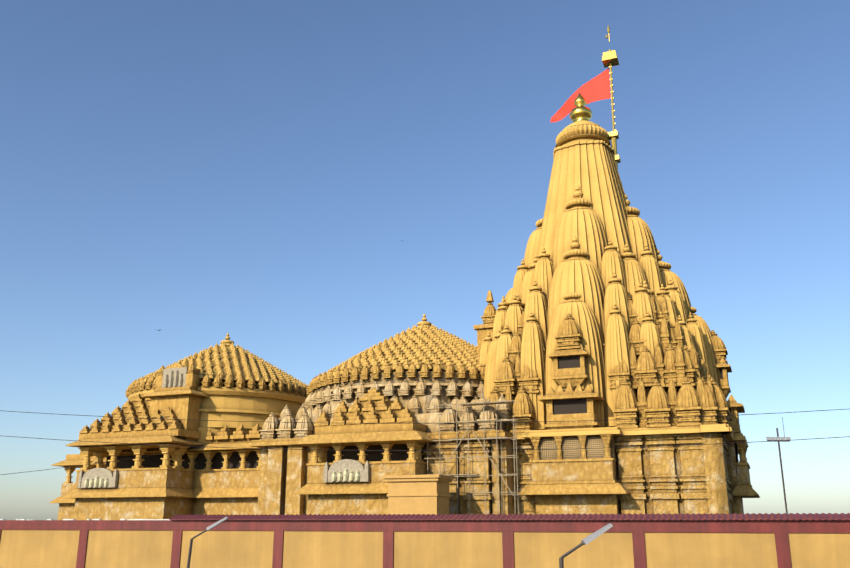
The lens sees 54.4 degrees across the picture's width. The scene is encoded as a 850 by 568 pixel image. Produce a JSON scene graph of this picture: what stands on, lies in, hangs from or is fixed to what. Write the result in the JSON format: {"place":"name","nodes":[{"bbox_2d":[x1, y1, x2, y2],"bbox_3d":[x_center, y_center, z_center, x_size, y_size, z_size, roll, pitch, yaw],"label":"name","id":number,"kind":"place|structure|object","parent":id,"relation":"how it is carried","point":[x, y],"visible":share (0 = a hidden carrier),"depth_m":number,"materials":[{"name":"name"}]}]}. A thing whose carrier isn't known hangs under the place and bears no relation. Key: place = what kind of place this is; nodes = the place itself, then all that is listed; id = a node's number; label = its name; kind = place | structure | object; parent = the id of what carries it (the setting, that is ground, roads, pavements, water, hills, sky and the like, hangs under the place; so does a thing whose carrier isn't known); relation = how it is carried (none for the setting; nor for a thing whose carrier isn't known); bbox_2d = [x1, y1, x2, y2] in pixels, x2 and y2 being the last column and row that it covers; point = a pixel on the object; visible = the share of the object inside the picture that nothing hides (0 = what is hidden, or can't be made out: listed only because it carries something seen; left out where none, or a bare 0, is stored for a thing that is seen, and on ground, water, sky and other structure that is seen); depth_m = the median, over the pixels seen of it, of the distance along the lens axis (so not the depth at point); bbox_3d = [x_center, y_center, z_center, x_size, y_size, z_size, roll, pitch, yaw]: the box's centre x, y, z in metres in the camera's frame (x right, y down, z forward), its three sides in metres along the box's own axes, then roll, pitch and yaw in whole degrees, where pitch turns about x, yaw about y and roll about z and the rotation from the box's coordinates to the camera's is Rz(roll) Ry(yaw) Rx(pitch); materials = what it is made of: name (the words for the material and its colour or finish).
{"place":"outdoors","nodes":[
{"label":"outdoors","id":0,"kind":"place"},
{"bbox_2d":[383,474,453,514],"bbox_3d":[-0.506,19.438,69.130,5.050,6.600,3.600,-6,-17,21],"label":"plinth block","id":1,"kind":"structure","parent":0,"point":[419,494],"depth_m":68.33,"materials":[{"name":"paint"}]},
{"bbox_2d":[0,513,849,567],"bbox_3d":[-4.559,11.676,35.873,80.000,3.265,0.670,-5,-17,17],"label":"boundary wall","id":2,"kind":"structure","parent":0,"point":[740,540],"depth_m":34.41,"materials":[{"name":"yellow paint"}]},
{"bbox_2d":[0,409,849,474],"bbox_3d":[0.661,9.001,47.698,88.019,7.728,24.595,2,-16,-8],"label":"power lines","id":3,"kind":"object","parent":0,"point":[409,423],"visible":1,"depth_m":47.13,"materials":[{"name":"black metal"}]},
{"bbox_2d":[0,0,849,519],"label":"sky","id":4,"kind":"structure","parent":0,"point":[259,173],"materials":[{"name":"blue"}]},
{"bbox_2d":[473,290,496,356],"bbox_3d":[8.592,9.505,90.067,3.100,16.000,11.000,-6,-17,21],"label":"corner turret","id":5,"kind":"object","parent":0,"point":[486,326],"visible":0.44,"depth_m":86.80,"materials":[{"name":"beige stone"}]},
{"bbox_2d":[512,390,747,514],"bbox_3d":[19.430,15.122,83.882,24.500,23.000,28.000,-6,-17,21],"label":"shikhara walls","id":6,"kind":"structure","parent":0,"point":[688,477],"depth_m":70.10,"materials":[{"name":"beige stone"}]},
{"bbox_2d":[479,120,720,429],"bbox_3d":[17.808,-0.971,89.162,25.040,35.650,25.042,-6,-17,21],"label":"shikhara spires","id":7,"kind":"object","parent":6,"relation":"on","point":[592,252],"visible":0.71,"depth_m":81.48,"materials":[{"name":"beige stone"}]},
{"bbox_2d":[518,344,630,494],"bbox_3d":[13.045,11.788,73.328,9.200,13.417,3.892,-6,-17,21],"label":"projecting balcony","id":8,"kind":"structure","parent":7,"relation":"attached to","point":[563,467],"depth_m":71.92,"materials":[{"name":"stone"}]},
{"bbox_2d":[569,93,591,122],"bbox_3d":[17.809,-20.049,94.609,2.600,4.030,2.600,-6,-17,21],"label":"finial","id":9,"kind":"object","parent":7,"relation":"on","point":[580,111],"visible":0.79,"depth_m":93.65,"materials":[{"name":"gold metal"}]},
{"bbox_2d":[487,291,731,432],"bbox_3d":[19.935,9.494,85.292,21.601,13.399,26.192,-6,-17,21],"label":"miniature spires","id":10,"kind":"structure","parent":7,"relation":"on","point":[685,370],"depth_m":73.56,"materials":[{"name":"stone"}]},
{"bbox_2d":[602,25,621,182],"bbox_3d":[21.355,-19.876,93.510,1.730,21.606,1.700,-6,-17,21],"label":"flag pole","id":11,"kind":"object","parent":7,"relation":"on","point":[609,58],"visible":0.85,"depth_m":94.06,"materials":[{"name":"gold metal"}]},
{"bbox_2d":[550,68,610,121],"bbox_3d":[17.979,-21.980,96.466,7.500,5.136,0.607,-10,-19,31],"label":"flag","id":12,"kind":"object","parent":11,"relation":"attached to","point":[596,88],"visible":0.94,"depth_m":95.83,"materials":[{"name":"fabric"}]},
{"bbox_2d":[713,357,759,497],"bbox_3d":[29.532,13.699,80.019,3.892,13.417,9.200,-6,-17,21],"label":"side balcony","id":13,"kind":"structure","parent":7,"relation":"attached to","point":[743,488],"depth_m":77.81,"materials":[{"name":"stone"}]},
{"label":"ground","id":14,"kind":"structure","parent":0,"visible":0},
{"bbox_2d":[49,333,307,519],"bbox_3d":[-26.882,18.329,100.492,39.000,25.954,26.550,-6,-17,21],"label":"domed hall","id":15,"kind":"structure","parent":14,"relation":"on","point":[227,383],"depth_m":90.88,"materials":[{"name":"stone"}]},
{"bbox_2d":[77,468,117,487],"bbox_3d":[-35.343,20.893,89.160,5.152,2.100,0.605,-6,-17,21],"label":"sculpture panel","id":16,"kind":"object","parent":15,"relation":"attached to","point":[99,478],"visible":1,"depth_m":89.01,"materials":[{"name":"white stone"}]},
{"bbox_2d":[187,517,227,567],"bbox_3d":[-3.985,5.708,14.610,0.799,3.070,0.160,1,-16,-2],"label":"lamp post","id":17,"kind":"object","parent":14,"relation":"on","point":[210,527],"visible":1,"depth_m":14.91,"materials":[{"name":"grey metal"}]},
{"bbox_2d":[248,313,514,514],"bbox_3d":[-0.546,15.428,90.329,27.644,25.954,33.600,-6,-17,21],"label":"domed hall","id":18,"kind":"structure","parent":14,"relation":"on","point":[407,376],"depth_m":77.62,"materials":[{"name":"stone"}]},
{"bbox_2d":[324,459,369,481],"bbox_3d":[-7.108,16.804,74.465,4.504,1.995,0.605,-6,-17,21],"label":"sculpture panel","id":19,"kind":"object","parent":18,"relation":"attached to","point":[346,470],"visible":1,"depth_m":74.32,"materials":[{"name":"white stone"}]},
{"bbox_2d":[424,388,519,513],"bbox_3d":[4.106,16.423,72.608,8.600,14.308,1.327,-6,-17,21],"label":"scaffolding","id":20,"kind":"object","parent":14,"relation":"on","point":[483,403],"visible":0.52,"depth_m":72.45,"materials":[{"name":"metal"},{"name":"steel"}]},
{"bbox_2d":[559,524,612,567],"bbox_3d":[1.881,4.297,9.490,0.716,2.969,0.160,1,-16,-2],"label":"lamp post","id":21,"kind":"object","parent":14,"relation":"on","point":[591,537],"visible":1,"depth_m":9.80,"materials":[{"name":"grey metal"}]},
{"bbox_2d":[766,417,790,513],"bbox_3d":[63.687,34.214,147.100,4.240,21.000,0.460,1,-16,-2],"label":"utility pole","id":22,"kind":"object","parent":14,"relation":"on","point":[775,439],"visible":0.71,"depth_m":148.59,"materials":[{"name":"grey metal"}]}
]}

